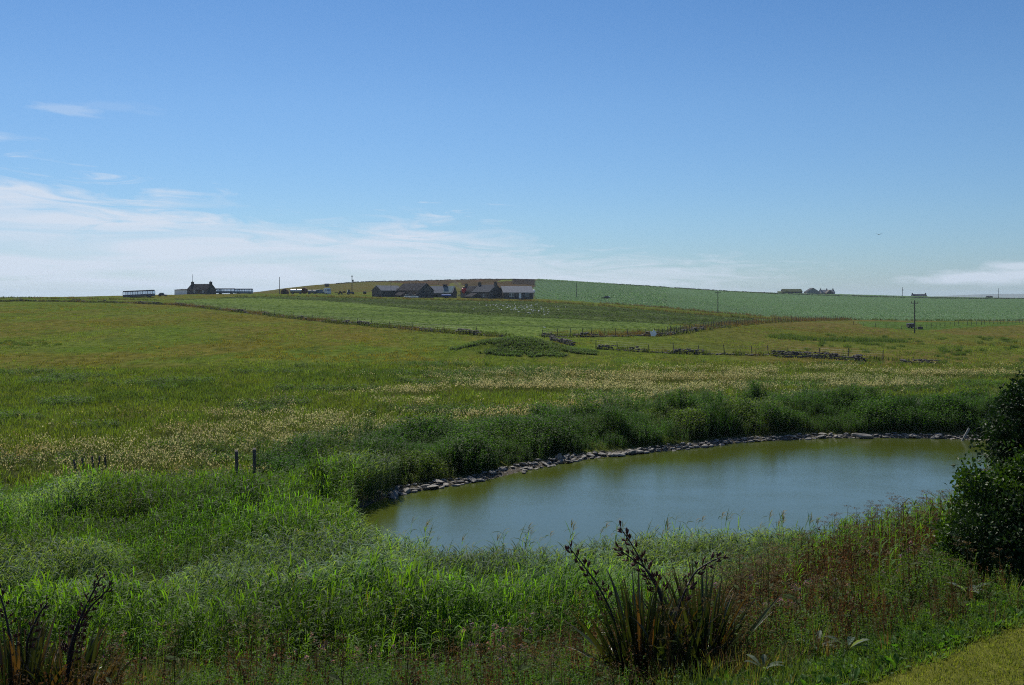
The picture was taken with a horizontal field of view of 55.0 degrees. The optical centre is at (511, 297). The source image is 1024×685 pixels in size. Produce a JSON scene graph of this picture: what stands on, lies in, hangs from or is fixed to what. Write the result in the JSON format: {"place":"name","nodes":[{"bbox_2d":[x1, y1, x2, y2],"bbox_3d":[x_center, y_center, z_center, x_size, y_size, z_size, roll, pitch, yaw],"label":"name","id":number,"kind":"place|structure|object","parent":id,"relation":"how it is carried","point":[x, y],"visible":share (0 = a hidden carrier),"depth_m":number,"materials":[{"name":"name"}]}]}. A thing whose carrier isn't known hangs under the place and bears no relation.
{"place":"outdoors","nodes":[
{"label":"outdoors","id":0,"kind":"place"},
{"bbox_2d":[0,279,1023,684],"bbox_3d":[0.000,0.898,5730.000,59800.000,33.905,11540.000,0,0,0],"label":"ground","id":1,"kind":"structure","parent":0,"point":[340,337],"depth_m":165.57,"materials":[{"name":"green plant"}]},
{"bbox_2d":[0,573,148,684],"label":"flax plant","id":2,"kind":"object","parent":1,"relation":"on","point":[29,660],"visible":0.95,"depth_m":9.66,"materials":[{"name":"green plant"}]},
{"bbox_2d":[123,290,154,296],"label":"bus","id":3,"kind":"object","parent":1,"relation":"on","point":[141,295],"visible":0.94,"depth_m":383.85,"materials":[{"name":"blue paint"}]},
{"bbox_2d":[174,274,216,294],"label":"cottage","id":4,"kind":"structure","parent":1,"relation":"on","point":[193,288],"depth_m":435.51,"materials":[{"name":"stone"}]},
{"bbox_2d":[216,288,234,293],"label":"bus","id":5,"kind":"object","parent":1,"relation":"on","point":[224,291],"visible":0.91,"depth_m":443.94,"materials":[{"name":"blue paint"}]},
{"bbox_2d":[235,450,238,476],"bbox_3d":[-12.443,7.882,44.495,0.140,1.972,0.140,-2,0,-17],"label":"fence post","id":6,"kind":"object","parent":1,"relation":"on","point":[236,460],"visible":0.51,"depth_m":44.42,"materials":[{"name":"brown wood"}]},
{"bbox_2d":[234,289,252,293],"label":"bus","id":7,"kind":"object","parent":1,"relation":"on","point":[244,292],"visible":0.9,"depth_m":447.82,"materials":[{"name":"blue paint"}]},
{"bbox_2d":[0,298,504,336],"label":"stone wall","id":8,"kind":"structure","parent":1,"relation":"on","point":[347,321],"depth_m":244.25,"materials":[{"name":"grey stone"}]},
{"bbox_2d":[252,448,255,477],"bbox_3d":[-11.802,7.876,45.003,0.140,1.975,0.140,1,0,-17],"label":"fence post","id":9,"kind":"object","parent":1,"relation":"on","point":[254,459],"visible":0.57,"depth_m":44.94,"materials":[{"name":"brown wood"}]},
{"bbox_2d":[281,289,288,293],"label":"rusty hut","id":10,"kind":"object","parent":1,"relation":"on","point":[284,291],"visible":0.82,"depth_m":438.68,"materials":[{"name":"metal"}]},
{"bbox_2d":[290,289,301,293],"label":"tank trailer","id":11,"kind":"object","parent":1,"relation":"on","point":[292,291],"visible":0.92,"depth_m":440.38,"materials":[{"name":"silver metal"}]},
{"bbox_2d":[301,288,307,293],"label":"iron wheel","id":12,"kind":"object","parent":1,"relation":"on","point":[304,290],"visible":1,"depth_m":439.55,"materials":[{"name":"metal"}]},
{"bbox_2d":[308,290,316,293],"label":"tank trailer","id":13,"kind":"object","parent":1,"relation":"on","point":[312,291],"visible":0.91,"depth_m":440.48,"materials":[{"name":"grey metal"}]},
{"bbox_2d":[324,288,330,293],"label":"lorry","id":14,"kind":"object","parent":1,"relation":"on","point":[327,290],"visible":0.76,"depth_m":441.05,"materials":[{"name":"white paint"}]},
{"bbox_2d":[195,302,476,333],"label":"wire fence","id":15,"kind":"object","parent":1,"relation":"on","point":[359,318],"visible":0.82,"depth_m":197.60,"materials":[{"name":"brown wood"}]},
{"bbox_2d":[371,285,398,296],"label":"shed","id":16,"kind":"structure","parent":1,"relation":"on","point":[382,290],"depth_m":404.81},
{"bbox_2d":[390,490,397,496],"bbox_3d":[-5.328,8.962,44.370,0.397,0.198,0.754,6,26,-4],"label":"shore stone","id":17,"kind":"object","parent":1,"relation":"on","point":[393,493],"visible":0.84,"depth_m":44.41,"materials":[{"name":"grey stone"}]},
{"bbox_2d":[392,283,433,297],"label":"barn","id":18,"kind":"structure","parent":1,"relation":"on","point":[423,290],"depth_m":404.50,"materials":[{"name":"stone"}]},
{"bbox_2d":[0,446,835,672],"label":"reed bed","id":19,"kind":"object","parent":1,"relation":"on","point":[331,569],"visible":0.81,"depth_m":25.33,"materials":[{"name":"green plant"}]},
{"bbox_2d":[336,278,533,283],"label":"stone wall","id":20,"kind":"structure","parent":1,"relation":"on","point":[432,280],"depth_m":779.62,"materials":[{"name":"grey stone"}]},
{"bbox_2d":[432,479,443,482],"bbox_3d":[-3.537,8.816,47.139,0.609,0.172,0.437,12,4,24],"label":"shore stone","id":21,"kind":"object","parent":1,"relation":"on","point":[438,481],"visible":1,"depth_m":47.03,"materials":[{"name":"white stone"}]},
{"bbox_2d":[430,284,456,297],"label":"farm building","id":22,"kind":"structure","parent":1,"relation":"on","point":[439,291],"depth_m":417.67,"materials":[{"name":"brown paint"}]},
{"bbox_2d":[441,294,450,297],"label":"farm trailer","id":23,"kind":"object","parent":1,"relation":"on","point":[446,295],"visible":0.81,"depth_m":403.07,"materials":[{"name":"grey metal"}]},
{"bbox_2d":[460,283,476,297],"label":"farmhouse wing","id":24,"kind":"structure","parent":1,"relation":"on","point":[469,289],"depth_m":414.45,"materials":[{"name":"grey stone"}]},
{"bbox_2d":[179,296,771,336],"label":"field crop","id":25,"kind":"object","parent":1,"relation":"on","point":[594,314],"visible":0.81,"depth_m":271.28,"materials":[{"name":"green plant"}]},
{"bbox_2d":[464,282,500,298],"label":"farmhouse","id":26,"kind":"object","parent":1,"relation":"on","point":[487,291],"visible":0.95,"depth_m":400.55,"materials":[{"name":"stone"}]},
{"bbox_2d":[3,489,974,673],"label":"stray reeds","id":27,"kind":"object","parent":1,"relation":"on","point":[913,508],"visible":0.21,"depth_m":18.33,"materials":[{"name":"green plant"}]},
{"bbox_2d":[0,468,1022,684],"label":"grass","id":28,"kind":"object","parent":1,"relation":"on","point":[842,553],"visible":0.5,"depth_m":12.73,"materials":[{"name":"green plant"}]},
{"bbox_2d":[0,358,1023,497],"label":"meadow grass","id":29,"kind":"structure","parent":1,"relation":"on","point":[15,411],"depth_m":78.47,"materials":[{"name":"green plant"}]},
{"bbox_2d":[0,521,1023,684],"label":"foreground weeds","id":30,"kind":"object","parent":1,"relation":"on","point":[938,571],"visible":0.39,"depth_m":11.74,"materials":[{"name":"green plant"}]},
{"bbox_2d":[0,302,1023,374],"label":"pasture grass","id":31,"kind":"structure","parent":1,"relation":"on","point":[948,343],"depth_m":148.11,"materials":[{"name":"green plant"}]},
{"bbox_2d":[0,280,1023,360],"bbox_3d":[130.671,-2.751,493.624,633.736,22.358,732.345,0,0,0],"label":"rough verge","id":32,"kind":"structure","parent":1,"relation":"on","point":[705,352],"depth_m":250.81,"materials":[{"name":"green plant"}]},
{"bbox_2d":[0,357,1023,490],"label":"seed heads","id":33,"kind":"object","parent":1,"relation":"on","point":[587,383],"visible":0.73,"depth_m":74.23,"materials":[{"name":"beige plant"}]},
{"bbox_2d":[0,332,1023,403],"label":"rush tussocks","id":34,"kind":"object","parent":1,"relation":"on","point":[790,336],"visible":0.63,"depth_m":98.88,"materials":[{"name":"green plant"}]},
{"bbox_2d":[81,532,946,684],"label":"thistles","id":35,"kind":"object","parent":1,"relation":"on","point":[475,654],"visible":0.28,"depth_m":12.94,"materials":[{"name":"green plant"}]},
{"bbox_2d":[500,286,533,299],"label":"bungalow","id":36,"kind":"object","parent":1,"relation":"on","point":[519,292],"visible":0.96,"depth_m":399.25,"materials":[{"name":"concrete"}]},
{"bbox_2d":[447,335,598,356],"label":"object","id":37,"kind":"object","parent":1,"relation":"on","point":[537,343],"visible":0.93,"depth_m":130.87,"materials":[{"name":"green plant"}]},
{"bbox_2d":[556,453,561,459],"bbox_3d":[2.563,8.695,53.605,0.336,0.463,0.277,7,4,-17],"label":"boulder","id":38,"kind":"object","parent":1,"relation":"on","point":[559,456],"visible":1,"depth_m":53.53,"materials":[{"name":"grey stone"}]},
{"bbox_2d":[549,335,575,345],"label":"stone wall","id":39,"kind":"structure","parent":1,"relation":"on","point":[562,340],"depth_m":152.07,"materials":[{"name":"grey stone"}]},
{"bbox_2d":[394,509,836,560],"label":"plumed reeds","id":40,"kind":"object","parent":1,"relation":"on","point":[667,523],"visible":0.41,"depth_m":29.78,"materials":[{"name":"green plant"}]},
{"bbox_2d":[612,453,625,455],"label":"stone slab","id":41,"kind":"structure","parent":1,"relation":"on","point":[618,454],"depth_m":55.61,"materials":[{"name":"grey stone"}]},
{"bbox_2d":[542,325,725,337],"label":"stone wall","id":42,"kind":"structure","parent":1,"relation":"on","point":[586,333],"depth_m":169.00,"materials":[{"name":"grey stone"}]},
{"bbox_2d":[250,379,1022,490],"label":"bank herbs","id":43,"kind":"object","parent":1,"relation":"on","point":[460,445],"visible":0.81,"depth_m":59.70,"materials":[{"name":"green plant"}]},
{"bbox_2d":[560,520,781,684],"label":"flax plant","id":44,"kind":"object","parent":1,"relation":"on","point":[652,628],"visible":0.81,"depth_m":10.91,"materials":[{"name":"green plant"}]},
{"bbox_2d":[375,434,988,496],"bbox_3d":[12.159,8.934,56.282,42.947,0.302,8.655,0,0,-23],"label":"shore rubble","id":45,"kind":"object","parent":1,"relation":"on","point":[848,435],"visible":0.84,"depth_m":58.08,"materials":[{"name":"grey stone"}]},
{"bbox_2d":[851,433,873,437],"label":"stone slab","id":46,"kind":"structure","parent":45,"relation":"on","point":[861,435],"depth_m":62.70,"materials":[{"name":"grey stone"}]},
{"bbox_2d":[597,344,768,355],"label":"stone wall","id":47,"kind":"structure","parent":1,"relation":"on","point":[633,348],"depth_m":137.40,"materials":[{"name":"grey stone"}]},
{"bbox_2d":[542,315,845,334],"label":"wire fence","id":48,"kind":"object","parent":1,"relation":"on","point":[708,324],"visible":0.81,"depth_m":209.27,"materials":[{"name":"brown wood"}]},
{"bbox_2d":[695,560,729,606],"bbox_3d":[2.829,4.351,13.788,0.521,1.318,0.400,0,0,-12],"label":"hogweed","id":49,"kind":"object","parent":1,"relation":"on","point":[709,585],"visible":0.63,"depth_m":13.80,"materials":[{"name":"plant"}]},
{"bbox_2d":[715,553,756,615],"bbox_3d":[2.934,4.035,12.932,0.572,1.319,0.431,0,0,31],"label":"hogweed","id":50,"kind":"object","parent":1,"relation":"on","point":[731,572],"visible":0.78,"depth_m":12.97,"materials":[{"name":"green plant"}]},
{"bbox_2d":[597,340,883,355],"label":"wire fence","id":51,"kind":"object","parent":1,"relation":"on","point":[741,346],"visible":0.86,"depth_m":138.21,"materials":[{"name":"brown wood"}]},
{"bbox_2d":[721,546,760,640],"bbox_3d":[2.852,3.756,12.249,0.570,1.317,0.470,0,0,0],"label":"hogweed","id":52,"kind":"object","parent":1,"relation":"on","point":[740,578],"visible":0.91,"depth_m":12.26,"materials":[{"name":"green plant"}]},
{"bbox_2d":[743,550,767,610],"bbox_3d":[3.426,4.184,13.645,0.413,1.331,0.384,0,0,-21],"label":"hogweed","id":53,"kind":"object","parent":1,"relation":"on","point":[757,578],"visible":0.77,"depth_m":13.63,"materials":[{"name":"plant"}]},
{"bbox_2d":[746,654,783,668],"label":"silver leaved plant","id":54,"kind":"object","parent":1,"relation":"on","point":[763,660],"visible":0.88,"depth_m":9.96,"materials":[{"name":"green plant"}]},
{"bbox_2d":[754,546,790,627],"bbox_3d":[3.370,3.910,12.770,0.476,1.318,0.517,0,0,16],"label":"hogweed","id":55,"kind":"object","parent":1,"relation":"on","point":[768,561],"visible":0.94,"depth_m":12.80,"materials":[{"name":"green plant"}]},
{"bbox_2d":[534,278,1023,320],"bbox_3d":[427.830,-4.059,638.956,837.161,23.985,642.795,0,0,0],"label":"turnip crop","id":56,"kind":"object","parent":1,"relation":"on","point":[758,305],"visible":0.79,"depth_m":525.01,"materials":[{"name":"green plant"}]},
{"bbox_2d":[777,289,802,292],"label":"turf croft","id":57,"kind":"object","parent":1,"relation":"on","point":[791,291],"visible":0.72,"depth_m":902.36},
{"bbox_2d":[775,550,804,605],"bbox_3d":[4.026,4.299,14.116,0.457,1.319,0.292,0,0,-7],"label":"hogweed","id":58,"kind":"object","parent":1,"relation":"on","point":[789,574],"visible":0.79,"depth_m":14.18,"materials":[{"name":"green plant"}]},
{"bbox_2d":[804,288,819,293],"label":"shed","id":59,"kind":"structure","parent":1,"relation":"on","point":[812,291],"depth_m":894.06,"materials":[{"name":"stone"}]},
{"bbox_2d":[796,630,835,648],"bbox_3d":[3.429,3.832,11.003,0.501,0.138,0.363,0,0,0],"label":"silver leaved plant","id":60,"kind":"object","parent":1,"relation":"on","point":[820,631],"visible":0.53,"depth_m":11.05,"materials":[{"name":"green plant"}]},
{"bbox_2d":[613,283,1020,298],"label":"stone wall","id":61,"kind":"structure","parent":1,"relation":"on","point":[827,295],"depth_m":809.46,"materials":[{"name":"grey stone"}]},
{"bbox_2d":[771,350,867,361],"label":"stone wall","id":62,"kind":"structure","parent":1,"relation":"on","point":[858,357],"depth_m":133.60,"materials":[{"name":"grey stone"}]},
{"bbox_2d":[685,394,955,436],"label":"flag leaf clumps","id":63,"kind":"object","parent":1,"relation":"on","point":[911,402],"visible":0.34,"depth_m":63.92,"materials":[{"name":"green plant"}]},
{"bbox_2d":[819,288,834,293],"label":"house","id":64,"kind":"structure","parent":1,"relation":"on","point":[826,291],"depth_m":901.59,"materials":[{"name":"brown paint"}]},
{"bbox_2d":[824,636,872,647],"bbox_3d":[3.655,3.683,10.561,0.383,0.157,0.471,0,0,-19],"label":"silver leaved plant","id":65,"kind":"object","parent":1,"relation":"on","point":[849,641],"visible":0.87,"depth_m":10.60,"materials":[{"name":"green plant"}]},
{"bbox_2d":[906,323,913,327],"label":"livestock trailer","id":66,"kind":"object","parent":1,"relation":"on","point":[909,325],"visible":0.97,"depth_m":249.47,"materials":[{"name":"grey metal"}]},
{"bbox_2d":[911,300,917,332],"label":"utility pole","id":67,"kind":"object","parent":1,"relation":"on","point":[914,303],"visible":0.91,"depth_m":231.90,"materials":[{"name":"brown wood"}]},
{"bbox_2d":[911,293,926,295],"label":"cottage","id":68,"kind":"structure","parent":1,"relation":"on","point":[912,294],"depth_m":999.00,"materials":[{"name":"stone"}]},
{"bbox_2d":[900,359,940,363],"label":"stone wall","id":69,"kind":"structure","parent":1,"relation":"on","point":[921,360],"depth_m":123.21,"materials":[{"name":"grey stone"}]},
{"bbox_2d":[948,582,988,593],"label":"silver leaved plant","id":70,"kind":"object","parent":1,"relation":"on","point":[973,586],"visible":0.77,"depth_m":12.21,"materials":[{"name":"green plant"}]},
{"bbox_2d":[916,318,1022,328],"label":"wire fence","id":71,"kind":"object","parent":1,"relation":"on","point":[976,322],"visible":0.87,"depth_m":263.07,"materials":[{"name":"brown wood"}]},
{"bbox_2d":[924,439,1023,573],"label":"leafy bush","id":72,"kind":"object","parent":1,"relation":"on","point":[969,478],"visible":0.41,"depth_m":14.05,"materials":[{"name":"green plant"}]},
{"bbox_2d":[947,483,1023,581],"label":"dark shrub","id":73,"kind":"object","parent":1,"relation":"on","point":[992,534],"visible":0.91,"depth_m":13.32,"materials":[{"name":"green plant"}]},
{"bbox_2d":[963,370,1023,475],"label":"evergreen tree","id":74,"kind":"object","parent":1,"relation":"on","point":[1011,428],"visible":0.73,"depth_m":15.94,"materials":[{"name":"green plant"}]},
{"bbox_2d":[0,0,1023,296],"label":"sky","id":75,"kind":"structure","parent":0,"point":[729,145],"materials":[{"name":"blue"}]},
{"bbox_2d":[355,438,997,565],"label":"pond water","id":76,"kind":"structure","parent":0,"point":[798,480],"depth_m":45.14,"materials":[{"name":"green liquid"}]},
{"bbox_2d":[962,428,969,439],"bbox_3d":[28.578,8.647,61.950,0.140,0.950,0.060,33,-6,-10],"label":"wooden plank","id":77,"kind":"object","parent":76,"relation":"in","point":[966,433],"visible":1,"depth_m":61.93,"materials":[{"name":"grey wood"}]},
{"bbox_2d":[682,576,1023,684],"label":"lawn edge grass","id":78,"kind":"structure","parent":0,"point":[923,650],"depth_m":10.29,"materials":[{"name":"green plant"}]},
{"bbox_2d":[856,616,1023,684],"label":"lawn grass","id":79,"kind":"structure","parent":0,"point":[966,666],"depth_m":9.53,"materials":[{"name":"green plant"}]},
{"bbox_2d":[930,294,1023,297],"bbox_3d":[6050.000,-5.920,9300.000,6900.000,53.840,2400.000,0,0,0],"label":"distant hills","id":80,"kind":"structure","parent":0,"point":[1003,295],"depth_m":8779.74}
]}

